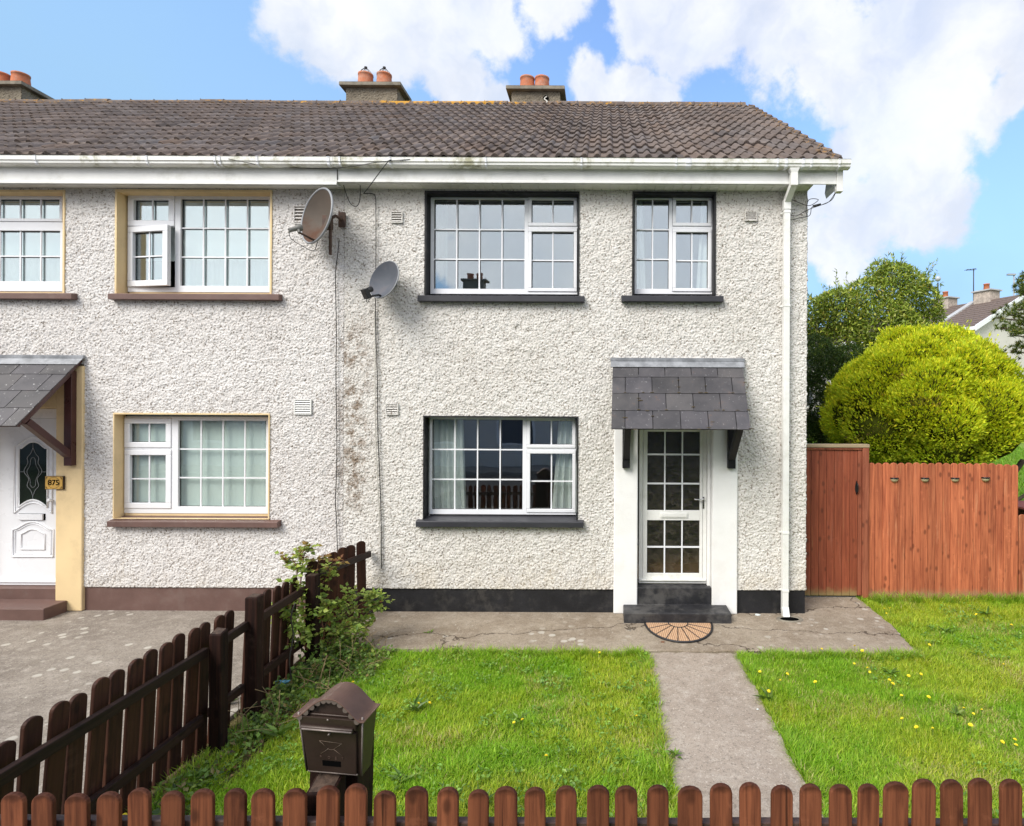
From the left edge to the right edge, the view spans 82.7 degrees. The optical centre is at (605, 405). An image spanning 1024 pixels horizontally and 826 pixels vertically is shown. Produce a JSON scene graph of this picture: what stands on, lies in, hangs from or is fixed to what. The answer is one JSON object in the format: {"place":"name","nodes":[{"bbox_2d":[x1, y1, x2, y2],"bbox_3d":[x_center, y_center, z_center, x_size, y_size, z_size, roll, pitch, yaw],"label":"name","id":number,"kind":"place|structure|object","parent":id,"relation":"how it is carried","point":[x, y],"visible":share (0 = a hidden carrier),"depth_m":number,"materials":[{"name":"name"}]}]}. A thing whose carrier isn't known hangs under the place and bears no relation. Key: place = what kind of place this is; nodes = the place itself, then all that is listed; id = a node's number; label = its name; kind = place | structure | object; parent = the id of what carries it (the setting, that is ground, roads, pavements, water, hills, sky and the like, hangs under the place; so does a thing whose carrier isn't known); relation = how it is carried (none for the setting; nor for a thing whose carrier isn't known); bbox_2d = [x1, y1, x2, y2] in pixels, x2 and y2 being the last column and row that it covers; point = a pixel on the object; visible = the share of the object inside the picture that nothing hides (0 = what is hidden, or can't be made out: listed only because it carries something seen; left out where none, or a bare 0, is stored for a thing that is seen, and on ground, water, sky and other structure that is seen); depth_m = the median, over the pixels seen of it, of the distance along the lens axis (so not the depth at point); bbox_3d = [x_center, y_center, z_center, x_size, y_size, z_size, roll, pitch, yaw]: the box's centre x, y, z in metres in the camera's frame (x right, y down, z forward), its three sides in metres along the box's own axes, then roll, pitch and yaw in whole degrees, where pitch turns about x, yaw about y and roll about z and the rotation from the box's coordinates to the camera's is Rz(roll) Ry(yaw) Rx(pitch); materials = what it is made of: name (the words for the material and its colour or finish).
{"place":"outdoors","nodes":[
{"label":"outdoors","id":0,"kind":"place"},
{"bbox_2d":[0,610,354,793],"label":"driveway","id":1,"kind":"structure","parent":0,"point":[46,665],"depth_m":5.81,"materials":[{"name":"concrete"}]},
{"bbox_2d":[0,0,1023,326],"label":"sky","id":2,"kind":"structure","parent":0,"point":[924,99],"materials":[{"name":"blue"}]},
{"bbox_2d":[151,425,1023,817],"bbox_3d":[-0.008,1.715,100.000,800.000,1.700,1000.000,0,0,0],"label":"ground","id":3,"kind":"structure","parent":0,"point":[245,757],"depth_m":4.42,"materials":[{"name":"plant"}]},
{"bbox_2d":[0,70,122,121],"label":"terraced house","id":4,"kind":"structure","parent":3,"relation":"on","point":[21,97],"depth_m":10.73,"materials":[{"name":"tile"}]},
{"bbox_2d":[0,541,370,814],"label":"picket fence","id":5,"kind":"object","parent":3,"relation":"on","point":[206,664],"visible":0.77,"depth_m":3.86,"materials":[{"name":"brown wood"}]},
{"bbox_2d":[170,766,215,788],"bbox_3d":[-2.752,2.475,3.826,0.200,0.104,0.232,0,0,-5],"label":"leafy weed","id":6,"kind":"object","parent":3,"relation":"on","point":[199,774],"visible":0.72,"depth_m":3.88,"materials":[{"name":"green plant"}]},
{"bbox_2d":[0,66,437,620],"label":"terraced house","id":7,"kind":"structure","parent":3,"relation":"on","point":[106,334],"depth_m":6.99,"materials":[{"name":"paint"}]},
{"bbox_2d":[0,409,55,584],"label":"door","id":8,"kind":"structure","parent":7,"relation":"in","point":[27,509],"depth_m":7.10,"materials":[{"name":"white plastic"}]},
{"bbox_2d":[1,200,59,255],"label":"roller blind","id":9,"kind":"object","parent":7,"relation":"attached to","point":[10,243],"visible":0.56,"depth_m":7.26,"materials":[{"name":"white fabric"}]},
{"bbox_2d":[1,257,59,280],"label":"net curtain","id":10,"kind":"object","parent":7,"relation":"hanging from","point":[10,268],"visible":0.18,"depth_m":7.36,"materials":[{"name":"white fabric"}]},
{"bbox_2d":[0,190,77,299],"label":"window","id":11,"kind":"structure","parent":7,"relation":"in","point":[9,290],"depth_m":7.11,"materials":[{"name":"white plastic"}]},
{"bbox_2d":[45,476,64,489],"bbox_3d":[-6.667,0.936,6.939,0.220,0.163,0.031,0,0,0],"label":"number plaque","id":12,"kind":"object","parent":7,"relation":"attached to","point":[54,482],"visible":1,"depth_m":6.93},
{"bbox_2d":[146,201,174,260],"bbox_3d":[-5.717,-2.256,7.400,0.436,0.786,0.008,0,0,0],"label":"roller blind","id":13,"kind":"object","parent":7,"relation":"attached to","point":[161,209],"visible":0.44,"depth_m":7.40,"materials":[{"name":"white fabric"}]},
{"bbox_2d":[107,413,280,527],"bbox_3d":[-4.978,0.783,7.035,2.059,1.376,0.260,0,0,0],"label":"window","id":14,"kind":"structure","parent":7,"relation":"in","point":[126,512],"depth_m":7.10,"materials":[{"name":"white plastic"}]},
{"bbox_2d":[108,189,282,300],"bbox_3d":[-4.964,-1.951,7.035,2.065,1.350,0.260,0,0,0],"label":"window","id":15,"kind":"structure","parent":7,"relation":"in","point":[127,226],"depth_m":7.10,"materials":[{"name":"white plastic"}]},
{"bbox_2d":[127,414,267,505],"bbox_3d":[-5.195,0.750,7.205,1.921,1.264,0.004,0,0,0],"label":"curtain","id":16,"kind":"object","parent":7,"relation":"attached to","point":[233,463],"visible":0.59,"depth_m":7.21,"materials":[{"name":"white fabric"}]},
{"bbox_2d":[183,260,267,285],"bbox_3d":[-4.831,-2.063,7.360,1.253,1.192,0.033,0,0,0],"label":"net curtain","id":17,"kind":"object","parent":7,"relation":"hanging from","point":[235,272],"visible":0.27,"depth_m":7.36,"materials":[{"name":"white fabric"}]},
{"bbox_2d":[183,200,268,259],"bbox_3d":[-4.830,-2.246,7.260,1.253,0.806,0.008,0,0,0],"label":"roller blind","id":18,"kind":"object","parent":7,"relation":"attached to","point":[236,238],"visible":0.69,"depth_m":7.26,"materials":[{"name":"white fabric"}]},
{"bbox_2d":[288,187,345,254],"bbox_3d":[-3.340,-2.134,6.651,0.492,0.824,0.567,0,0,-11],"label":"satellite dish","id":19,"kind":"object","parent":7,"relation":"attached to","point":[318,217],"visible":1,"depth_m":6.77,"materials":[{"name":"metal"}]},
{"bbox_2d":[230,159,409,168],"bbox_3d":[-3.327,-2.831,6.707,2.111,0.084,0.123,0,0,0],"label":"cable","id":20,"kind":"object","parent":7,"relation":"attached to","point":[331,168],"visible":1,"depth_m":6.68,"materials":[{"name":"black plastic"}]},
{"bbox_2d":[335,240,339,550],"bbox_3d":[-3.212,0.096,6.892,0.048,4.120,0.208,0,0,-37],"label":"cable","id":21,"kind":"object","parent":7,"relation":"attached to","point":[336,398],"visible":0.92,"depth_m":6.95,"materials":[{"name":"grey plastic"}]},
{"bbox_2d":[154,696,305,805],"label":"dead leaves","id":22,"kind":"object","parent":3,"relation":"on","point":[260,741],"visible":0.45,"depth_m":4.19,"materials":[{"name":"plant"}]},
{"bbox_2d":[236,715,259,743],"bbox_3d":[-2.726,2.474,4.374,0.196,0.106,0.329,0,0,-40],"label":"leafy weed","id":23,"kind":"object","parent":3,"relation":"on","point":[245,726],"visible":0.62,"depth_m":4.40,"materials":[{"name":"green plant"}]},
{"bbox_2d":[127,622,396,814],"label":"weeds","id":24,"kind":"object","parent":3,"relation":"on","point":[295,684],"visible":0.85,"depth_m":5.04,"materials":[{"name":"green plant"}]},
{"bbox_2d":[275,680,289,684],"bbox_3d":[-2.861,2.457,5.089,0.124,0.036,0.036,0,0,-14],"label":"bottle","id":25,"kind":"object","parent":24,"relation":"on","point":[285,681],"visible":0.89,"depth_m":5.08,"materials":[{"name":"blue plastic"}]},
{"bbox_2d":[258,718,294,737],"bbox_3d":[-2.493,2.479,4.417,0.286,0.098,0.264,0,0,0],"label":"leafy weed","id":26,"kind":"object","parent":3,"relation":"on","point":[276,732],"visible":0.96,"depth_m":4.37,"materials":[{"name":"green plant"}]},
{"bbox_2d":[228,628,393,740],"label":"dry stalks","id":27,"kind":"object","parent":3,"relation":"on","point":[340,659],"visible":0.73,"depth_m":5.04,"materials":[{"name":"plant"}]},
{"bbox_2d":[271,540,395,653],"bbox_3d":[-2.731,1.965,5.771,0.638,1.356,1.339,0,0,30],"label":"rose bush","id":28,"kind":"object","parent":3,"relation":"on","point":[299,628],"visible":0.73,"depth_m":5.66,"materials":[{"name":"green plant"}]},
{"bbox_2d":[310,701,374,815],"bbox_3d":[-1.287,2.054,2.800,0.245,1.140,0.200,0,0,0],"label":"mailbox post","id":29,"kind":"object","parent":3,"relation":"on","point":[366,779],"visible":0.16,"depth_m":2.83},
{"bbox_2d":[292,682,380,775],"bbox_3d":[-1.225,1.487,2.609,0.332,0.378,0.169,2,0,4],"label":"mailbox","id":30,"kind":"object","parent":29,"relation":"attached to","point":[337,724],"visible":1,"depth_m":2.57,"materials":[{"name":"brown metal"}]},
{"bbox_2d":[303,730,356,774],"bbox_3d":[-1.234,1.559,2.581,0.249,0.210,0.049,2,0,4],"label":"mailbox door","id":31,"kind":"structure","parent":30,"relation":"in","point":[336,752],"depth_m":2.57,"materials":[{"name":"brown metal"}]},
{"bbox_2d":[386,764,420,789],"bbox_3d":[-1.367,2.490,3.820,0.238,0.086,0.189,0,0,0],"label":"leafy weed","id":32,"kind":"object","parent":3,"relation":"on","point":[398,773],"visible":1,"depth_m":3.87,"materials":[{"name":"green plant"}]},
{"bbox_2d":[404,693,428,710],"bbox_3d":[-1.570,2.487,4.775,0.191,0.092,0.213,0,0,0],"label":"leafy weed","id":33,"kind":"object","parent":3,"relation":"on","point":[416,701],"visible":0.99,"depth_m":4.79,"materials":[{"name":"green plant"}]},
{"bbox_2d":[477,784,494,801],"bbox_3d":[-0.784,2.498,3.659,0.149,0.077,0.139,0,0,13],"label":"leafy weed","id":34,"kind":"object","parent":3,"relation":"on","point":[491,795],"visible":0.11,"depth_m":3.68,"materials":[{"name":"green plant"}]},
{"bbox_2d":[0,772,1023,825],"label":"picket fence","id":35,"kind":"object","parent":3,"relation":"on","point":[327,799],"visible":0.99,"depth_m":2.45,"materials":[{"name":"brown wood"}]},
{"bbox_2d":[506,711,528,718],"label":"leafy weed","id":36,"kind":"object","parent":3,"relation":"on","point":[515,715],"visible":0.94,"depth_m":4.63,"materials":[{"name":"green plant"}]},
{"bbox_2d":[151,590,1023,817],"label":"grass tufts","id":37,"kind":"object","parent":3,"relation":"on","point":[803,655],"visible":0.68,"depth_m":5.77,"materials":[{"name":"green plant"}]},
{"bbox_2d":[332,74,850,623],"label":"terraced house","id":38,"kind":"structure","parent":3,"relation":"on","point":[676,392],"depth_m":6.99,"materials":[{"name":"paint"}]},
{"bbox_2d":[343,185,360,206],"bbox_3d":[-3.017,-2.515,6.881,0.208,0.220,0.129,0,0,0],"label":"cable","id":39,"kind":"object","parent":38,"relation":"hanging from","point":[359,198],"visible":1,"depth_m":6.91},
{"bbox_2d":[364,193,381,568],"bbox_3d":[-2.819,-0.298,6.953,0.238,4.560,0.027,0,0,-7],"label":"cable","id":40,"kind":"object","parent":38,"relation":"attached to","point":[377,397],"visible":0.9,"depth_m":6.95,"materials":[{"name":"grey plastic"}]},
{"bbox_2d":[366,309,380,583],"bbox_3d":[-2.804,0.496,6.946,0.182,3.328,0.039,0,0,-5],"label":"cable","id":41,"kind":"object","parent":38,"relation":"attached to","point":[376,446],"visible":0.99,"depth_m":6.95,"materials":[{"name":"grey plastic"}]},
{"bbox_2d":[363,160,389,193],"bbox_3d":[-2.714,-2.704,6.746,0.497,0.319,0.086,0,0,29],"label":"cable","id":42,"kind":"object","parent":38,"relation":"attached to","point":[376,176],"visible":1,"depth_m":6.68,"materials":[{"name":"black plastic"}]},
{"bbox_2d":[360,261,398,302],"bbox_3d":[-2.651,-1.442,6.719,0.433,0.548,0.392,0,0,-28],"label":"satellite dish","id":43,"kind":"object","parent":38,"relation":"attached to","point":[384,279],"visible":1,"depth_m":6.79,"materials":[{"name":"grey metal"}]},
{"bbox_2d":[435,201,447,288],"bbox_3d":[-2.160,-2.078,7.320,0.294,1.284,0.032,0,0,0],"label":"curtain","id":44,"kind":"object","parent":38,"relation":"hanging from","point":[441,214],"visible":0.48,"depth_m":7.32,"materials":[{"name":"white fabric"}]},
{"bbox_2d":[428,417,465,512],"bbox_3d":[-2.019,0.722,7.236,0.533,1.264,0.077,0,0,0],"label":"curtain","id":45,"kind":"object","parent":38,"relation":"hanging from","point":[443,463],"visible":0.62,"depth_m":7.23,"materials":[{"name":"white fabric"}]},
{"bbox_2d":[416,416,583,527],"bbox_3d":[-1.273,0.801,7.110,2.024,1.342,0.410,0,0,0],"label":"window","id":46,"kind":"structure","parent":38,"relation":"in","point":[527,517],"depth_m":7.10,"materials":[{"name":"white plastic"}]},
{"bbox_2d":[417,191,584,302],"bbox_3d":[-1.256,-1.931,7.035,2.013,1.356,0.260,0,0,0],"label":"window","id":47,"kind":"structure","parent":38,"relation":"in","point":[456,295],"depth_m":7.10,"materials":[{"name":"white plastic"}]},
{"bbox_2d":[552,418,576,507],"bbox_3d":[-0.490,0.722,7.234,0.372,1.264,0.077,0,0,0],"label":"curtain","id":48,"kind":"object","parent":38,"relation":"hanging from","point":[562,494],"visible":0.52,"depth_m":7.23,"materials":[{"name":"white fabric"}]},
{"bbox_2d":[634,199,644,288],"bbox_3d":[0.392,-2.077,7.235,0.243,1.284,0.055,0,0,0],"label":"curtain","id":49,"kind":"object","parent":38,"relation":"hanging from","point":[640,274],"visible":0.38,"depth_m":7.23,"materials":[{"name":"white fabric"}]},
{"bbox_2d":[621,191,723,302],"bbox_3d":[0.814,-1.928,7.035,1.233,1.350,0.260,0,0,0],"label":"window","id":50,"kind":"structure","parent":38,"relation":"in","point":[709,228],"depth_m":7.10,"materials":[{"name":"white plastic"}]},
{"bbox_2d":[638,430,706,582],"bbox_3d":[0.840,1.193,7.133,0.840,2.038,0.114,0,0,0],"label":"door","id":51,"kind":"structure","parent":38,"relation":"in","point":[644,576],"depth_m":7.13,"materials":[{"name":"white plastic"}]},
{"bbox_2d":[696,202,706,287],"bbox_3d":[1.313,-2.077,7.234,0.324,1.284,0.050,0,0,-2],"label":"curtain","id":52,"kind":"object","parent":38,"relation":"hanging from","point":[702,274],"visible":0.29,"depth_m":7.23,"materials":[{"name":"white fabric"}]},
{"bbox_2d":[790,193,834,219],"bbox_3d":[2.487,-2.399,6.918,0.558,0.307,0.076,0,0,14],"label":"cable","id":53,"kind":"object","parent":38,"relation":"attached to","point":[815,206],"visible":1,"depth_m":6.89,"materials":[{"name":"black plastic"}]},
{"bbox_2d":[790,193,835,215],"bbox_3d":[2.466,-2.422,6.921,0.600,0.259,0.080,0,0,13],"label":"cable","id":54,"kind":"object","parent":38,"relation":"attached to","point":[808,205],"visible":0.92,"depth_m":6.93,"materials":[{"name":"black plastic"}]},
{"bbox_2d":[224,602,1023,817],"bbox_3d":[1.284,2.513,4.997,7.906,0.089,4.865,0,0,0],"label":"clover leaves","id":55,"kind":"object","parent":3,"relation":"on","point":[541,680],"visible":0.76,"depth_m":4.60,"materials":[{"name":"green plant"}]},
{"bbox_2d":[806,318,866,443],"bbox_3d":[4.737,0.285,12.495,2.889,4.368,1.640,0,0,-17],"label":"dark shrub","id":56,"kind":"object","parent":3,"relation":"on","point":[819,379],"visible":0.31,"depth_m":12.10,"materials":[{"name":"green plant"}]},
{"bbox_2d":[807,252,947,380],"bbox_3d":[6.524,-0.690,13.846,3.987,6.336,2.251,0,0,0],"label":"laurel tree","id":57,"kind":"object","parent":3,"relation":"on","point":[900,308],"visible":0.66,"depth_m":13.67,"materials":[{"name":"green plant"}]},
{"bbox_2d":[807,283,1023,417],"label":"terraced house","id":58,"kind":"structure","parent":3,"relation":"on","point":[977,310],"depth_m":33.08,"materials":[{"name":"white paint"}]},
{"bbox_2d":[964,268,975,299],"bbox_3d":[22.661,-7.442,35.521,0.656,2.118,0.400,0,0,0],"label":"aerial","id":59,"kind":"object","parent":58,"relation":"on","point":[973,279],"visible":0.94,"depth_m":35.50,"materials":[{"name":"metal"}]},
{"bbox_2d":[816,311,1023,500],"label":"golden conifer","id":60,"kind":"object","parent":3,"relation":"on","point":[904,394],"visible":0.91,"depth_m":9.77,"materials":[{"name":"golden yellow-green conifer foliage"},{"name":"dark twig"},{"name":"bark"}]},
{"bbox_2d":[935,276,940,292],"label":"street lamp","id":61,"kind":"object","parent":3,"relation":"on","point":[938,278],"visible":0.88,"depth_m":51.87,"materials":[{"name":"metal"}]},
{"bbox_2d":[867,462,1023,600],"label":"board fence","id":62,"kind":"object","parent":3,"relation":"on","point":[940,532],"visible":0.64,"depth_m":7.59,"materials":[{"name":"brown wood"}]},
{"bbox_2d":[890,477,898,481],"bbox_3d":[3.825,0.986,7.558,0.111,0.064,0.052,0,0,0],"label":"solar light","id":63,"kind":"object","parent":62,"relation":"attached to","point":[894,479],"visible":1,"depth_m":7.55,"materials":[{"name":"beige plastic"}]},
{"bbox_2d":[921,477,929,481],"bbox_3d":[4.229,0.986,7.558,0.111,0.064,0.052,0,0,0],"label":"solar light","id":64,"kind":"object","parent":62,"relation":"attached to","point":[924,479],"visible":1,"depth_m":7.55,"materials":[{"name":"plastic"}]},
{"bbox_2d":[951,477,959,481],"bbox_3d":[4.627,0.986,7.558,0.111,0.064,0.052,0,0,0],"label":"solar light","id":65,"kind":"object","parent":62,"relation":"attached to","point":[954,479],"visible":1,"depth_m":7.55,"materials":[{"name":"beige plastic"}]},
{"bbox_2d":[981,477,989,481],"bbox_3d":[5.031,0.980,7.558,0.111,0.064,0.052,0,0,0],"label":"solar light","id":66,"kind":"object","parent":62,"relation":"attached to","point":[985,479],"visible":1,"depth_m":7.55,"materials":[{"name":"plastic"}]},
{"bbox_2d":[939,627,956,633],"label":"leafy weed","id":67,"kind":"object","parent":3,"relation":"on","point":[945,630],"visible":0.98,"depth_m":6.42,"materials":[{"name":"green plant"}]},
{"bbox_2d":[976,606,990,614],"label":"leafy weed","id":68,"kind":"object","parent":3,"relation":"on","point":[982,612],"visible":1,"depth_m":7.03,"materials":[{"name":"green plant"}]},
{"bbox_2d":[990,270,1023,359],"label":"pine tree","id":69,"kind":"object","parent":3,"relation":"on","point":[1013,327],"visible":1,"depth_m":9.63,"materials":[{"name":"green plant"}]},
{"bbox_2d":[1006,273,1015,295],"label":"street lamp","id":70,"kind":"object","parent":3,"relation":"on","point":[1011,274],"visible":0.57,"depth_m":43.95,"materials":[{"name":"grey metal"}]},
{"bbox_2d":[342,596,914,654],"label":"apron path","id":71,"kind":"structure","parent":0,"point":[846,622],"depth_m":6.41,"materials":[{"name":"concrete"}]},
{"bbox_2d":[644,621,712,642],"bbox_3d":[0.843,2.522,6.376,0.794,0.024,0.567,0,0,0],"label":"doormat","id":72,"kind":"object","parent":71,"relation":"on","point":[684,632],"visible":1,"depth_m":6.42,"materials":[{"name":"beige fabric"}]},
{"bbox_2d":[805,444,869,597],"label":"garden gate","id":73,"kind":"structure","parent":71,"relation":"on","point":[837,522],"depth_m":7.59,"materials":[{"name":"brown paint"}]},
{"bbox_2d":[650,652,824,817],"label":"garden path","id":74,"kind":"structure","parent":0,"point":[720,729],"depth_m":4.48,"materials":[{"name":"concrete"}]},
{"bbox_2d":[668,747,681,758],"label":"leafy weed","id":75,"kind":"object","parent":74,"relation":"on","point":[675,752],"visible":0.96,"depth_m":4.15,"materials":[{"name":"green plant"}]},
{"bbox_2d":[734,646,1023,817],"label":"lawn grass","id":76,"kind":"structure","parent":0,"point":[837,670],"depth_m":4.71,"materials":[{"name":"green plant"}]},
{"bbox_2d":[753,685,772,700],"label":"leafy weed","id":77,"kind":"object","parent":76,"relation":"on","point":[766,692],"visible":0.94,"depth_m":4.97,"materials":[{"name":"green plant"}]},
{"bbox_2d":[881,667,898,673],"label":"leafy weed","id":78,"kind":"object","parent":76,"relation":"on","point":[892,671],"visible":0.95,"depth_m":5.45,"materials":[{"name":"green plant"}]},
{"bbox_2d":[948,704,965,715],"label":"leafy weed","id":79,"kind":"object","parent":76,"relation":"on","point":[957,712],"visible":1,"depth_m":4.73,"materials":[{"name":"green plant"}]},
{"bbox_2d":[807,439,1023,500],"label":"grass","id":80,"kind":"structure","parent":0,"point":[1019,456],"depth_m":18.74,"materials":[{"name":"green plant"}]},
{"bbox_2d":[856,593,1023,655],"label":"lawn grass","id":81,"kind":"structure","parent":0,"point":[906,616],"depth_m":6.75,"materials":[{"name":"green plant"}]},
{"bbox_2d":[1018,501,1023,515],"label":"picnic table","id":82,"kind":"object","parent":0,"point":[1020,507],"visible":0.18,"depth_m":8.64,"materials":[{"name":"brown wood"}]}
]}

